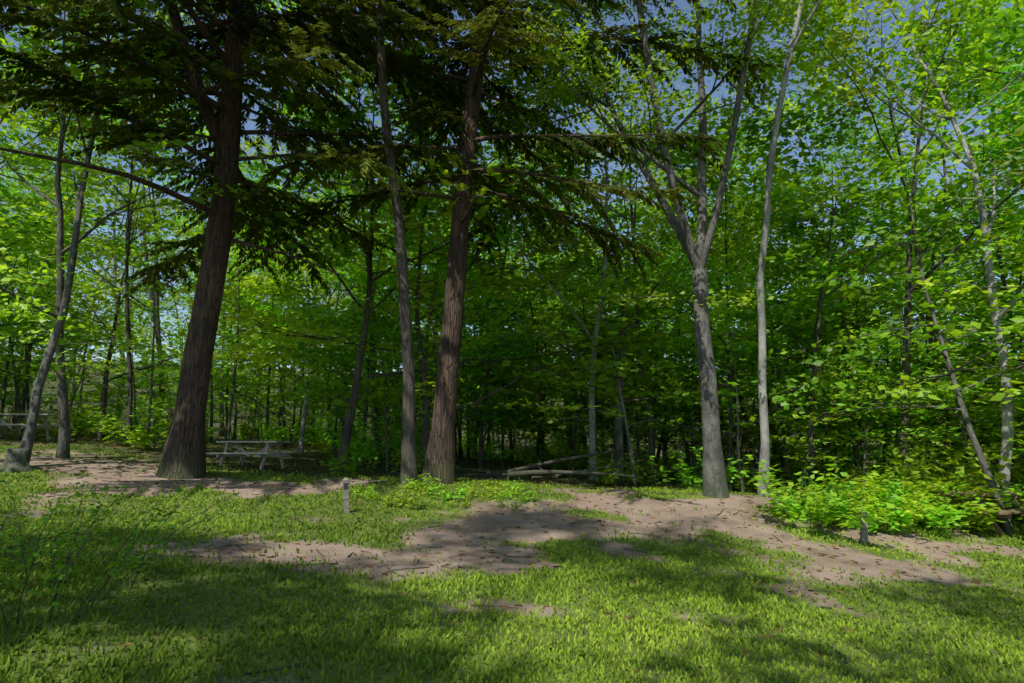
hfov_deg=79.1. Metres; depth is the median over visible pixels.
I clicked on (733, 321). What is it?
forest tree
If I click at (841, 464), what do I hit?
understory
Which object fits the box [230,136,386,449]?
forest tree
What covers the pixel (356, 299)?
edge tree
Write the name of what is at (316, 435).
understory
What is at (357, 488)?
mound plant
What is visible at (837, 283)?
forest tree
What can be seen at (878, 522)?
shrub
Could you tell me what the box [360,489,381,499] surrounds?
mound plant
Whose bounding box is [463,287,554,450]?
forest tree
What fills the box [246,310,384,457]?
sapling
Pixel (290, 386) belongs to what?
sapling
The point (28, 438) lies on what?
forest tree
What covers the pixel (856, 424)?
sapling
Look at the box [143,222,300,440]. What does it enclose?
sapling
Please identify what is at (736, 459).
understory
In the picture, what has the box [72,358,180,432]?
sapling
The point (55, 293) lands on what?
forest tree
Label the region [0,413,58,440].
picnic table
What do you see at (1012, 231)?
sapling
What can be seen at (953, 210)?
forest tree
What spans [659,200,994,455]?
edge tree
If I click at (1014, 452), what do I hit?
sapling
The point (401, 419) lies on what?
sapling
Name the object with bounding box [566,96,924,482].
edge tree
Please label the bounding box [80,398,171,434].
understory
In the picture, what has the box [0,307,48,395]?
sapling
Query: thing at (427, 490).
mound plant
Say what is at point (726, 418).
sapling
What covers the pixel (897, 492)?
shrub
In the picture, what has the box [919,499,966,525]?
understory
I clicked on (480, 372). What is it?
edge tree
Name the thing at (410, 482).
mound plant
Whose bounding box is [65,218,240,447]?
sapling
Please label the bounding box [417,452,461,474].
understory
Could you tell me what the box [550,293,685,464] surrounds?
sapling
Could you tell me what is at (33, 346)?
sapling
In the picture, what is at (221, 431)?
forest tree
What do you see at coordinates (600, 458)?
understory
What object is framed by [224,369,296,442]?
sapling
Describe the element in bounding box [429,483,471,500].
mound plant
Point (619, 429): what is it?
forest tree
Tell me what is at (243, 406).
sapling
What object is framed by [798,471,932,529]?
shrub
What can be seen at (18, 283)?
sapling
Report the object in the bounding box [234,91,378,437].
forest tree
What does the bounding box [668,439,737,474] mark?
understory
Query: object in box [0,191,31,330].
sapling
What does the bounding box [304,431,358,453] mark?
understory
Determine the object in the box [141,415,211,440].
understory
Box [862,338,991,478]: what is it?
sapling
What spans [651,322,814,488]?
sapling
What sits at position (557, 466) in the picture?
understory
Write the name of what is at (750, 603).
grass
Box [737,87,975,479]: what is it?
forest tree
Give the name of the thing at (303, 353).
edge tree
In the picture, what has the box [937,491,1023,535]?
picnic table
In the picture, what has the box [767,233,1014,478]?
edge tree
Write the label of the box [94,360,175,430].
sapling
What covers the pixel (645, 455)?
understory
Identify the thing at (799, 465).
understory
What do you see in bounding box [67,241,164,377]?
forest tree
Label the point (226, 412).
sapling
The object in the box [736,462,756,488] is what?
understory
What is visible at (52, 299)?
edge tree
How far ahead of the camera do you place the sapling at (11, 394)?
28.53 m
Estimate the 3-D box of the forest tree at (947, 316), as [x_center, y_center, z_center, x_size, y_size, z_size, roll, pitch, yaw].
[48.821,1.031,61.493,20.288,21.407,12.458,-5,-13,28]
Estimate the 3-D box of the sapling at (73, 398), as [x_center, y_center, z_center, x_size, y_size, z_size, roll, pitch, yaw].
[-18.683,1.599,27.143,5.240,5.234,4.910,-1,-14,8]
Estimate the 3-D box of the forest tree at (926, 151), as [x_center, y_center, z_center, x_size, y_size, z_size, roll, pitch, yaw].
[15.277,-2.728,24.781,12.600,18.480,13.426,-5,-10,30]
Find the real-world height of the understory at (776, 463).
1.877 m
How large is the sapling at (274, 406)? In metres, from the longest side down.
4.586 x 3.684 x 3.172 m
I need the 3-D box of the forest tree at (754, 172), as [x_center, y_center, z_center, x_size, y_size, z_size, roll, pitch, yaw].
[8.399,-3.026,31.624,14.052,19.924,10.706,-4,-10,25]
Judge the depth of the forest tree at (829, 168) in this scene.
41.99 m
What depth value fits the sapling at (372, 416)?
32.41 m
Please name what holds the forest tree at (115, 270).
on the ground at (508, 526)
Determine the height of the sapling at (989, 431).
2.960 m
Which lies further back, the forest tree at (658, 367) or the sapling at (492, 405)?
the forest tree at (658, 367)
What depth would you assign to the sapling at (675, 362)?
25.73 m
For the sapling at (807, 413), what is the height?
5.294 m
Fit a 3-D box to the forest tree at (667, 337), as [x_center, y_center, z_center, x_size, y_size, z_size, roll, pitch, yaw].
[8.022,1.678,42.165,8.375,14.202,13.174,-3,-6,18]
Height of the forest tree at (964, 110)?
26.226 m
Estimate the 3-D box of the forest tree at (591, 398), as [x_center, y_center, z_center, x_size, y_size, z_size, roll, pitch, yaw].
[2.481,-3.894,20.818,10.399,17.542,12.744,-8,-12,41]
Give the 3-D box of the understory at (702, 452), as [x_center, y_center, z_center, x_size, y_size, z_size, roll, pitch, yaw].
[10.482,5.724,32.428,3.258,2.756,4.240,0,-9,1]
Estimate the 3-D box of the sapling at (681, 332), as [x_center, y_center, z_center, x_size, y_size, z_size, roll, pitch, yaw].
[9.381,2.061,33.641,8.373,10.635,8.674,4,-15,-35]
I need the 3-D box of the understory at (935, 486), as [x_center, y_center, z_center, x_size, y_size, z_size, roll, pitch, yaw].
[10.038,3.465,14.483,2.782,1.510,2.194,4,-10,-23]
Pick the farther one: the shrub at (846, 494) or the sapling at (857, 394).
the sapling at (857, 394)
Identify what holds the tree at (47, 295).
on the ground at (508, 526)
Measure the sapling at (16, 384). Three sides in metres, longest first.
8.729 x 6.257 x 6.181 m
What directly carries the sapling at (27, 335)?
on the ground at (508, 526)
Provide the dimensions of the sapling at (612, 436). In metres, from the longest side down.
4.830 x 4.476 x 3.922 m
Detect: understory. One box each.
[13,403,113,438]
[41,380,123,431]
[51,406,118,436]
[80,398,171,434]
[83,394,228,449]
[107,422,169,450]
[108,412,139,430]
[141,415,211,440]
[233,412,278,442]
[249,417,290,436]
[255,415,313,447]
[269,414,309,440]
[291,403,362,443]
[299,410,339,442]
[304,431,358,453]
[310,406,384,451]
[320,444,379,475]
[324,403,430,468]
[369,430,421,465]
[382,420,421,452]
[386,447,424,474]
[400,420,455,449]
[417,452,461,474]
[457,432,473,452]
[460,421,517,463]
[492,432,535,459]
[500,422,616,471]
[513,439,568,462]
[523,436,578,462]
[530,431,580,453]
[537,456,553,469]
[547,451,579,470]
[554,437,613,470]
[586,455,639,477]
[612,439,648,465]
[634,440,681,476]
[640,448,676,476]
[645,445,749,489]
[656,435,690,469]
[663,444,742,474]
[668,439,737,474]
[679,452,746,475]
[684,437,736,462]
[686,426,783,477]
[730,467,776,492]
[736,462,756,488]
[750,429,876,488]
[755,446,849,489]
[770,434,836,490]
[772,469,818,494]
[781,452,888,494]
[789,441,931,488]
[820,466,886,493]
[851,442,910,475]
[852,451,931,489]
[868,461,1002,517]
[868,482,1007,532]
[879,437,1023,516]
[884,440,1001,522]
[891,416,1023,521]
[909,498,997,532]
[914,495,939,525]
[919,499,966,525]
[943,469,1023,531]
[981,489,1023,520]
[1010,470,1023,496]
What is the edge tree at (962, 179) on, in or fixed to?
on the ground at (508, 526)
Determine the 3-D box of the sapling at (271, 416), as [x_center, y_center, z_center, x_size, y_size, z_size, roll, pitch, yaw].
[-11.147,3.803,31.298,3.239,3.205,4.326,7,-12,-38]
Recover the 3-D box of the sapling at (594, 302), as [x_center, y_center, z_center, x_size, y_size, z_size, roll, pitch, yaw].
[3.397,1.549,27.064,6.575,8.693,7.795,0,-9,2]
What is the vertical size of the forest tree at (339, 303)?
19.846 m
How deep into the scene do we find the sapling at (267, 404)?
29.88 m
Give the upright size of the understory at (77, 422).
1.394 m
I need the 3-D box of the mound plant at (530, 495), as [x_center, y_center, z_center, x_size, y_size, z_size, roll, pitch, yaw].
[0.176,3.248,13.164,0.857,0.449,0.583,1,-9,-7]
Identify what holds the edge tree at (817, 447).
on the ground at (508, 526)
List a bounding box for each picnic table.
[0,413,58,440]
[206,441,296,470]
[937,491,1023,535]
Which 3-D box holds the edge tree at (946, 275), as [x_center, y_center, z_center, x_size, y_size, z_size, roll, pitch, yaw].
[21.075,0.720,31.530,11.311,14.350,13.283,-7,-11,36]
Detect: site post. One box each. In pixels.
[343,477,349,513]
[860,507,867,543]
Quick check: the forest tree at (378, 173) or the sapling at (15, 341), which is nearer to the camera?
the sapling at (15, 341)
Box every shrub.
[744,454,901,536]
[757,479,864,527]
[770,472,865,510]
[781,486,859,525]
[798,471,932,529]
[817,477,913,511]
[820,462,937,502]
[833,496,916,533]
[841,473,953,526]
[845,493,929,532]
[848,497,914,530]
[874,484,990,535]
[885,467,993,528]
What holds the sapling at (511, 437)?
on the ground at (508, 526)
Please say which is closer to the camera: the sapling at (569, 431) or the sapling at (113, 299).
the sapling at (569, 431)
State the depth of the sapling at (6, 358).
21.44 m
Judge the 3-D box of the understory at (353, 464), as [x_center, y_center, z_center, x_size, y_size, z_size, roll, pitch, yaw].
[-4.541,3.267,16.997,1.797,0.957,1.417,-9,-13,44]
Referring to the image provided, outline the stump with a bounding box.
[0,448,33,472]
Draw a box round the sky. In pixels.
[0,0,1023,378]
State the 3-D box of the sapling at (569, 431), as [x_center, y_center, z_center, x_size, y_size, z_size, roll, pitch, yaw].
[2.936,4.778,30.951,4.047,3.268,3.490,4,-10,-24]
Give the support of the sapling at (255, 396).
on the ground at (508, 526)
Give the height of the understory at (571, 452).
2.229 m
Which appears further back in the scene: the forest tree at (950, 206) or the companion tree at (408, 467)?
the forest tree at (950, 206)
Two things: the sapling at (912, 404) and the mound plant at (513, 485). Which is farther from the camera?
the sapling at (912, 404)
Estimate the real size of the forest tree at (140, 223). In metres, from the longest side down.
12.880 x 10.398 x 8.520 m
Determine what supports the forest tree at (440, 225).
on the ground at (508, 526)
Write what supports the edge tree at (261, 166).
on the ground at (508, 526)
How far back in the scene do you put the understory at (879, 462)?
31.54 m
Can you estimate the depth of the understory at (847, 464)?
21.47 m
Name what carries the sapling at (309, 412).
on the ground at (508, 526)
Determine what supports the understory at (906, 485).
on the ground at (508, 526)
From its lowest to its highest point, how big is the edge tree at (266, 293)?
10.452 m
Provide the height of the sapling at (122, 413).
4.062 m
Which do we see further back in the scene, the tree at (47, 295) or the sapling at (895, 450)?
the tree at (47, 295)
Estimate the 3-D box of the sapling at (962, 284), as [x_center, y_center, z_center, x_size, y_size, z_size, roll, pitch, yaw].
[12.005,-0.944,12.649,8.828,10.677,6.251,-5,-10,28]
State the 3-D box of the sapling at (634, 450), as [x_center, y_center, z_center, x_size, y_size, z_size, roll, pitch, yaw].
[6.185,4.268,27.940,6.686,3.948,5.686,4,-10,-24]
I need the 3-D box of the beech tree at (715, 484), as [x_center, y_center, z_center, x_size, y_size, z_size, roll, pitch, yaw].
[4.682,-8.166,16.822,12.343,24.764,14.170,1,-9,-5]
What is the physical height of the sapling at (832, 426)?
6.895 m
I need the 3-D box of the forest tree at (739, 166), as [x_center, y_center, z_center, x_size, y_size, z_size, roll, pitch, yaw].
[11.492,-2.328,30.541,12.365,18.915,10.291,-3,-7,14]
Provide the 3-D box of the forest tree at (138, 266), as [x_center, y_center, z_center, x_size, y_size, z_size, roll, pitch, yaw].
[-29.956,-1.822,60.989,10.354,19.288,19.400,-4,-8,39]
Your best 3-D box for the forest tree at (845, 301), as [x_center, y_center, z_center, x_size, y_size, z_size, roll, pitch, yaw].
[11.030,-1.869,22.026,7.882,15.206,10.147,0,-9,-1]
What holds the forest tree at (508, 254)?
on the ground at (508, 526)
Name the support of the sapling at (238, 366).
on the ground at (508, 526)
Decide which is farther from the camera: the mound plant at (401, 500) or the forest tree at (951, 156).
the forest tree at (951, 156)
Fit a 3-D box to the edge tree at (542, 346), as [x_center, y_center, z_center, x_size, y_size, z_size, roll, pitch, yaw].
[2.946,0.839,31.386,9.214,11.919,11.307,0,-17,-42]
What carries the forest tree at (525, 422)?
on the ground at (508, 526)
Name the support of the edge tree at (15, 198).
on the ground at (508, 526)
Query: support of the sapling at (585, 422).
on the ground at (508, 526)
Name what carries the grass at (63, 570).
on the ground at (508, 526)
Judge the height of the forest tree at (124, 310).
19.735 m
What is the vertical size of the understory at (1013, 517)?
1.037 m
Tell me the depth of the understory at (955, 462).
14.45 m
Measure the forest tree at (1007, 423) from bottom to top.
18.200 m
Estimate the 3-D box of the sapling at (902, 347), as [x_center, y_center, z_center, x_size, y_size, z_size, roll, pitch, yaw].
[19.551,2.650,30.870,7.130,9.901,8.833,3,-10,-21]
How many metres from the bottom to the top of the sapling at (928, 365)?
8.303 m
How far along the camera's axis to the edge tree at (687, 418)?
28.14 m
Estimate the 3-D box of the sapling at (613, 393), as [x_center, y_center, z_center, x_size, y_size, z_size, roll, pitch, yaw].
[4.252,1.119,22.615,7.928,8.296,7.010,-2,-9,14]
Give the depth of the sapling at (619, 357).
20.91 m
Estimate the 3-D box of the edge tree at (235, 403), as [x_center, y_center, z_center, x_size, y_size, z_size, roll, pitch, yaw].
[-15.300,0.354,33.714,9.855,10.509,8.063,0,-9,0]
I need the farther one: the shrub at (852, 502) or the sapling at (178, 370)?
the sapling at (178, 370)
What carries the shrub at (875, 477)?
on the ground at (508, 526)
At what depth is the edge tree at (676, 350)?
25.97 m
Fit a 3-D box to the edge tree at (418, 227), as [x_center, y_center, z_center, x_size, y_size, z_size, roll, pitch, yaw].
[-3.522,-3.095,20.822,14.932,15.641,12.101,-7,-12,38]
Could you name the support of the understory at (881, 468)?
on the ground at (508, 526)
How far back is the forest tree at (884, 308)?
71.31 m
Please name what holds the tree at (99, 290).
on the ground at (508, 526)
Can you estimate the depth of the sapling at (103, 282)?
38.97 m
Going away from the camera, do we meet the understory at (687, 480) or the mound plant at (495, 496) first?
the mound plant at (495, 496)
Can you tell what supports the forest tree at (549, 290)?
on the ground at (508, 526)
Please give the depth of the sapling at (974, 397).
21.89 m
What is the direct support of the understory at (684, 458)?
on the ground at (508, 526)
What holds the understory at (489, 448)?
on the ground at (508, 526)
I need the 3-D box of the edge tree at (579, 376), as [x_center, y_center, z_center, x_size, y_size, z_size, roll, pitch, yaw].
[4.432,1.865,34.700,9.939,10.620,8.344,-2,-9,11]
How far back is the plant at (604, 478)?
17.83 m
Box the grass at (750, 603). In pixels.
[0,429,1023,682]
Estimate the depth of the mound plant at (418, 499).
12.18 m
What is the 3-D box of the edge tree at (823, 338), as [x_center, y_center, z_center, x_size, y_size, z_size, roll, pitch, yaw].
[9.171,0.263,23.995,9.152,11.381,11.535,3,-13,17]
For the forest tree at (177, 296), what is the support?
on the ground at (508, 526)
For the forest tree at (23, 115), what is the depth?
20.04 m
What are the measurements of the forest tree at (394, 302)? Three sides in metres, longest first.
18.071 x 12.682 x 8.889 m
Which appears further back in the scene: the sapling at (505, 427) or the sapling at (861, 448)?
the sapling at (505, 427)
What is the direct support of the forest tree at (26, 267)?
on the ground at (508, 526)
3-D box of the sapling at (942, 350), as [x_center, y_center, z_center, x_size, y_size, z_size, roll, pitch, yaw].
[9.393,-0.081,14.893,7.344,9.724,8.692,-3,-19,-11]
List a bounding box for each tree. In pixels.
[0,0,238,445]
[0,0,267,457]
[0,0,300,462]
[0,2,156,322]
[0,32,80,186]
[0,35,141,350]
[0,58,177,431]
[0,63,114,361]
[0,79,336,434]
[0,136,286,439]
[0,149,98,423]
[0,152,34,267]
[0,165,79,339]
[0,172,44,278]
[0,173,104,405]
[0,176,110,418]
[0,200,113,420]
[1,43,15,63]
[1,199,75,386]
[12,252,102,382]
[13,29,207,428]
[26,64,196,416]
[49,199,133,390]
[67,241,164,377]
[86,188,190,390]
[86,280,164,366]
[93,269,152,369]
[95,214,281,397]
[101,194,288,436]
[107,245,189,381]
[112,258,326,439]
[123,268,198,374]
[138,210,262,351]
[163,26,684,468]
[163,251,257,380]
[167,137,335,426]
[186,126,425,439]
[191,245,329,420]
[194,194,383,440]
[194,195,386,427]
[198,0,543,458]
[215,194,439,434]
[217,268,291,399]
[227,160,377,441]
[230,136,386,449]
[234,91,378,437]
[235,0,679,471]
[239,140,396,453]
[245,165,473,463]
[263,101,525,452]
[263,178,558,436]
[273,213,459,429]
[303,234,389,442]
[318,143,540,423]
[337,187,486,386]
[339,201,529,431]
[351,109,442,371]
[352,138,448,414]
[372,106,563,449]
[376,0,469,484]
[393,270,561,453]
[394,256,560,431]
[406,0,796,479]
[407,53,622,466]
[415,176,585,455]
[429,94,773,483]
[432,133,619,460]
[443,189,615,467]
[456,0,878,497]
[458,199,722,470]
[460,254,605,461]
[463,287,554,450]
[467,236,679,467]
[483,165,663,461]
[497,198,602,438]
[512,138,734,467]
[518,279,678,452]
[519,243,685,441]
[530,36,737,482]
[560,227,776,465]
[562,71,816,473]
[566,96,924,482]
[567,226,794,477]
[574,85,909,490]
[578,222,739,454]
[588,303,679,442]
[611,273,757,464]
[623,129,901,471]
[648,204,901,485]
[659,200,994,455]
[663,285,833,454]
[679,190,900,483]
[683,271,790,451]
[694,84,1023,494]
[706,75,882,401]
[714,78,956,482]
[722,6,1023,470]
[725,0,1023,480]
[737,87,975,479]
[756,0,997,495]
[756,0,1023,480]
[757,0,1023,527]
[757,340,893,463]
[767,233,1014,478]
[767,247,915,418]
[786,274,902,446]
[789,278,949,462]
[815,47,1023,475]
[833,258,988,361]
[848,221,1023,462]
[852,0,1023,235]
[859,42,1023,464]
[869,161,1023,432]
[887,229,972,359]
[898,254,1001,423]
[905,193,1022,422]
[912,49,1023,447]
[924,158,1022,409]
[929,0,1023,121]
[930,4,1023,240]
[946,192,1023,432]
[956,34,1023,366]
[968,0,1023,159]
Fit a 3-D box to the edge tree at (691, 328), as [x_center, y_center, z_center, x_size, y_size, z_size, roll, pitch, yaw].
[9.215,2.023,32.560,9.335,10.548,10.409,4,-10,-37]
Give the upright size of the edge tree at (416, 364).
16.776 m
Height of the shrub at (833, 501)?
1.566 m
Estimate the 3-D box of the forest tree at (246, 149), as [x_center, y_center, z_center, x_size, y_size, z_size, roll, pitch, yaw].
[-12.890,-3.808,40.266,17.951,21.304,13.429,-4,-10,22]
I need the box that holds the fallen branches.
[384,444,652,482]
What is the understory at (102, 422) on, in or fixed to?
on the ground at (508, 526)
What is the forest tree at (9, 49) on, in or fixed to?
on the ground at (508, 526)
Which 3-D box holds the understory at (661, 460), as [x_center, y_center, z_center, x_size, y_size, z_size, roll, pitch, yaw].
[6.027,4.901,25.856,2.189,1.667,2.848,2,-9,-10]
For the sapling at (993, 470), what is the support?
on the ground at (508, 526)
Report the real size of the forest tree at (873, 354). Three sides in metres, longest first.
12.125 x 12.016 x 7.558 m
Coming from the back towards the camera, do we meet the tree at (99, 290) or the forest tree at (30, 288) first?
the tree at (99, 290)
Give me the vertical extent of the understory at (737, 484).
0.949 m
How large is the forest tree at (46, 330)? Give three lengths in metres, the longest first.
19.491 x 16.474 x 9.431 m
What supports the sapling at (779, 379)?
on the ground at (508, 526)
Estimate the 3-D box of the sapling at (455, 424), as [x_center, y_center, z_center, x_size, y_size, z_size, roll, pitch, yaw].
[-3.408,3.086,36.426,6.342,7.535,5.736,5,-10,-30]
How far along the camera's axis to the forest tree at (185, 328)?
88.23 m
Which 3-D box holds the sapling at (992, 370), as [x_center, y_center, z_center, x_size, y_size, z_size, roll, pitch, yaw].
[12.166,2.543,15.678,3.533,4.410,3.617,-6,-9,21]
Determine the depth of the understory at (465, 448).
38.38 m
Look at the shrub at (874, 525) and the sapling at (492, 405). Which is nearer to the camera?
the shrub at (874, 525)
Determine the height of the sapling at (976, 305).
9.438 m
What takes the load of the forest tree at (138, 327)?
on the ground at (508, 526)
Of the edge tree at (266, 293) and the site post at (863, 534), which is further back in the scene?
the edge tree at (266, 293)
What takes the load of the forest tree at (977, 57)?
on the ground at (508, 526)
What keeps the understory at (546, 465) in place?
on the ground at (508, 526)
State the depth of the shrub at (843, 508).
12.28 m
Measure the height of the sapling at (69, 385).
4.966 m
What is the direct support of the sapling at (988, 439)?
on the ground at (508, 526)
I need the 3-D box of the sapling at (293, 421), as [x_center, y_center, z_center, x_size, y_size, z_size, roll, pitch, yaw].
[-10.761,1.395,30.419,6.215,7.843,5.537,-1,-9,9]
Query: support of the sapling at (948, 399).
on the ground at (508, 526)
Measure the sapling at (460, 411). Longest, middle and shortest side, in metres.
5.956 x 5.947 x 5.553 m
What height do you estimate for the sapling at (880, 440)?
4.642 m
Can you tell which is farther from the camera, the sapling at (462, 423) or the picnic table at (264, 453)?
the sapling at (462, 423)
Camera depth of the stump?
13.08 m
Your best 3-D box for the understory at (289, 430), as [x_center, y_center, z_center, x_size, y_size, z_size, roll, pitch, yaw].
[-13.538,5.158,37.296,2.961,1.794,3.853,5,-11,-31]
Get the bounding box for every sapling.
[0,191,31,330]
[0,212,108,428]
[0,223,94,431]
[0,236,77,358]
[0,243,90,428]
[0,257,89,427]
[0,267,98,384]
[0,272,80,373]
[0,291,52,378]
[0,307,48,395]
[0,336,57,402]
[0,365,44,406]
[0,368,56,428]
[0,377,55,421]
[6,278,156,427]
[6,358,77,410]
[32,323,146,411]
[33,246,146,405]
[35,272,137,415]
[42,358,93,426]
[52,288,161,416]
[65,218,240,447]
[65,295,180,431]
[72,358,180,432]
[79,369,140,414]
[91,314,178,409]
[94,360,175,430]
[119,353,263,419]
[137,252,285,441]
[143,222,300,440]
[144,350,229,412]
[150,280,254,393]
[154,271,296,440]
[170,238,328,443]
[173,397,248,440]
[175,312,251,405]
[206,386,273,439]
[206,390,223,416]
[209,259,315,446]
[209,328,278,436]
[209,351,302,436]
[213,316,285,402]
[214,380,277,432]
[218,321,293,424]
[222,322,297,439]
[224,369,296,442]
[225,331,279,428]
[226,286,350,445]
[234,359,277,440]
[240,393,299,424]
[246,296,349,443]
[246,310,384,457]
[264,386,320,434]
[265,387,339,426]
[290,300,464,461]
[297,274,412,430]
[298,309,488,470]
[334,184,527,423]
[334,380,430,460]
[336,254,571,417]
[337,383,429,465]
[353,400,397,432]
[355,390,429,436]
[366,383,456,430]
[390,273,518,390]
[391,337,507,458]
[392,275,498,456]
[415,291,520,458]
[418,304,492,457]
[418,331,470,454]
[419,250,564,464]
[430,376,503,445]
[456,351,540,445]
[459,319,561,462]
[462,327,549,460]
[462,344,556,460]
[462,354,547,447]
[463,331,494,458]
[474,376,537,459]
[487,391,553,459]
[490,389,565,461]
[501,268,740,486]
[526,274,677,437]
[530,252,730,474]
[532,361,608,468]
[532,408,610,448]
[535,362,613,448]
[536,251,728,478]
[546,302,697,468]
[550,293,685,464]
[553,328,647,463]
[559,397,702,474]
[575,210,751,455]
[596,288,781,474]
[613,266,861,491]
[625,335,735,474]
[635,289,691,443]
[638,346,688,463]
[643,276,715,463]
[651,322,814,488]
[657,363,788,450]
[661,405,781,455]
[675,287,828,482]
[679,352,824,459]
[693,247,882,493]
[725,421,839,472]
[727,305,835,471]
[739,273,945,487]
[754,362,914,490]
[756,109,1023,535]
[769,324,922,470]
[770,315,939,485]
[770,363,892,467]
[776,372,871,455]
[780,315,917,484]
[783,274,910,470]
[791,278,988,483]
[801,346,910,471]
[820,409,927,465]
[825,258,1016,476]
[828,289,992,470]
[836,325,1023,478]
[843,93,1023,429]
[847,256,1018,475]
[847,386,937,468]
[850,415,925,466]
[854,80,1023,395]
[860,418,894,462]
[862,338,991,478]
[862,383,1017,473]
[866,318,927,432]
[870,348,990,465]
[874,324,1022,477]
[876,183,1023,501]
[877,257,1023,498]
[877,357,982,464]
[878,407,1017,475]
[883,210,1023,432]
[891,247,1023,420]
[892,201,1023,407]
[892,350,992,454]
[901,217,1023,436]
[915,354,1000,485]
[919,396,997,468]
[922,354,1023,521]
[924,423,1018,480]
[926,384,1023,473]
[929,430,1012,476]
[961,291,1023,451]
[967,193,1023,373]
[976,345,1023,451]
[979,388,1023,473]
[985,393,1023,485]
[986,257,1023,436]
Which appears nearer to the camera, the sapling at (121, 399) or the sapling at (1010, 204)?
the sapling at (1010, 204)
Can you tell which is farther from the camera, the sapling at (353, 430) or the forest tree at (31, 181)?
the forest tree at (31, 181)
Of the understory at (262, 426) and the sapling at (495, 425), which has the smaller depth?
the sapling at (495, 425)
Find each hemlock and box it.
[0,0,554,478]
[187,0,784,484]
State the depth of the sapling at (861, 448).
24.46 m
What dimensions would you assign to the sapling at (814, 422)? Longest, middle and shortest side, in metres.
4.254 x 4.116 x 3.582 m
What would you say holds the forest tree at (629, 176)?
on the ground at (508, 526)
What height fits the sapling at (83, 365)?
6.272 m
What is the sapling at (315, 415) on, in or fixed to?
on the ground at (508, 526)
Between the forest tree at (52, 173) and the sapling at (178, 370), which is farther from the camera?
the forest tree at (52, 173)
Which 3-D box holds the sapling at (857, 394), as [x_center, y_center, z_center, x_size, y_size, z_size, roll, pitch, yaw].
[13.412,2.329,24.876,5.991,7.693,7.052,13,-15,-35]
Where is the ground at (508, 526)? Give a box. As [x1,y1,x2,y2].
[0,356,1023,682]
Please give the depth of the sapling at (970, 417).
19.83 m
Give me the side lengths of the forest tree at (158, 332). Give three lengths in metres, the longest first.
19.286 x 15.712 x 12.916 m
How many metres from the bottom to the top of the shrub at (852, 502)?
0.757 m
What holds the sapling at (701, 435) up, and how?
on the ground at (508, 526)
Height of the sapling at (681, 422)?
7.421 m
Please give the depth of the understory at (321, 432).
26.43 m
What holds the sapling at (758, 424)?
on the ground at (508, 526)
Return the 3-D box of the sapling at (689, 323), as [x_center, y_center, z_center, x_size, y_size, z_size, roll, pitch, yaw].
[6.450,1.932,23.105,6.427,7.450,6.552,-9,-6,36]
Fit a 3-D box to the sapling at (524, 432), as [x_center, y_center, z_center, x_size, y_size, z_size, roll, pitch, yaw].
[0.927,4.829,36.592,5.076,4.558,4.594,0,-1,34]
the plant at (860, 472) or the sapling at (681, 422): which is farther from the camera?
the sapling at (681, 422)
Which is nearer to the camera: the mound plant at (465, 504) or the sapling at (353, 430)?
the mound plant at (465, 504)
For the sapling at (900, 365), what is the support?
on the ground at (508, 526)
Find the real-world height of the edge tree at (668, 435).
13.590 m
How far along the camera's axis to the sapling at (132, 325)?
23.37 m
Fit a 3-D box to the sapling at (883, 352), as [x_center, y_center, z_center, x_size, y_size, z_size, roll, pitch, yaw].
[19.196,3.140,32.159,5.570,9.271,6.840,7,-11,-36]
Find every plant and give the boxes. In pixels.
[350,480,377,491]
[350,486,374,497]
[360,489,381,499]
[380,490,405,506]
[386,490,424,508]
[402,481,433,495]
[403,473,440,487]
[406,493,433,508]
[409,473,433,491]
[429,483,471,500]
[447,497,469,507]
[466,479,500,498]
[486,480,521,497]
[486,491,505,501]
[495,492,525,509]
[501,484,538,503]
[504,479,524,489]
[588,452,644,486]
[623,464,661,485]
[831,465,892,493]
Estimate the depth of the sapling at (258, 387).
34.23 m
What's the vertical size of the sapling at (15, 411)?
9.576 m
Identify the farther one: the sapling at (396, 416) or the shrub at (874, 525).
the sapling at (396, 416)
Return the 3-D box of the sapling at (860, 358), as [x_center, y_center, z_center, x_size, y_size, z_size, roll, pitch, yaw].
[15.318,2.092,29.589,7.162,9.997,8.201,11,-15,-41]
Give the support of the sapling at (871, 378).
on the ground at (508, 526)
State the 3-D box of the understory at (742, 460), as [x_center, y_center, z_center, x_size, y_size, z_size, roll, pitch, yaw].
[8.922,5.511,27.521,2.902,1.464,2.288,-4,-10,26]
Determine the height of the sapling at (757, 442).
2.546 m
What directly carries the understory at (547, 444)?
on the ground at (508, 526)
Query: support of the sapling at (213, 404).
on the ground at (508, 526)
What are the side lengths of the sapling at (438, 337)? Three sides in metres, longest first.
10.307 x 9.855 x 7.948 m
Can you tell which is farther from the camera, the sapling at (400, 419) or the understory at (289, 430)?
the understory at (289, 430)
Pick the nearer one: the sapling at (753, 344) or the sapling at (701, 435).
the sapling at (753, 344)
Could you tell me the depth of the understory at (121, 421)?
37.94 m
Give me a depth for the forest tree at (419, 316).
33.11 m
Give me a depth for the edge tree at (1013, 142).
17.17 m
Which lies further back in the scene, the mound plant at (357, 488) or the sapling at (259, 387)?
the sapling at (259, 387)
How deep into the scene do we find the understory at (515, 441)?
33.82 m
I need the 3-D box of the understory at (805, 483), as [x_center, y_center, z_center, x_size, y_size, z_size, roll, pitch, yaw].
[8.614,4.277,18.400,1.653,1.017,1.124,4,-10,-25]
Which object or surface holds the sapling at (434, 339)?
on the ground at (508, 526)
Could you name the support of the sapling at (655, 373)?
on the ground at (508, 526)
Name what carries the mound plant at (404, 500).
on the ground at (508, 526)
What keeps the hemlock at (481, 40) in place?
on the ground at (508, 526)
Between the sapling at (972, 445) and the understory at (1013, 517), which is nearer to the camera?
the understory at (1013, 517)

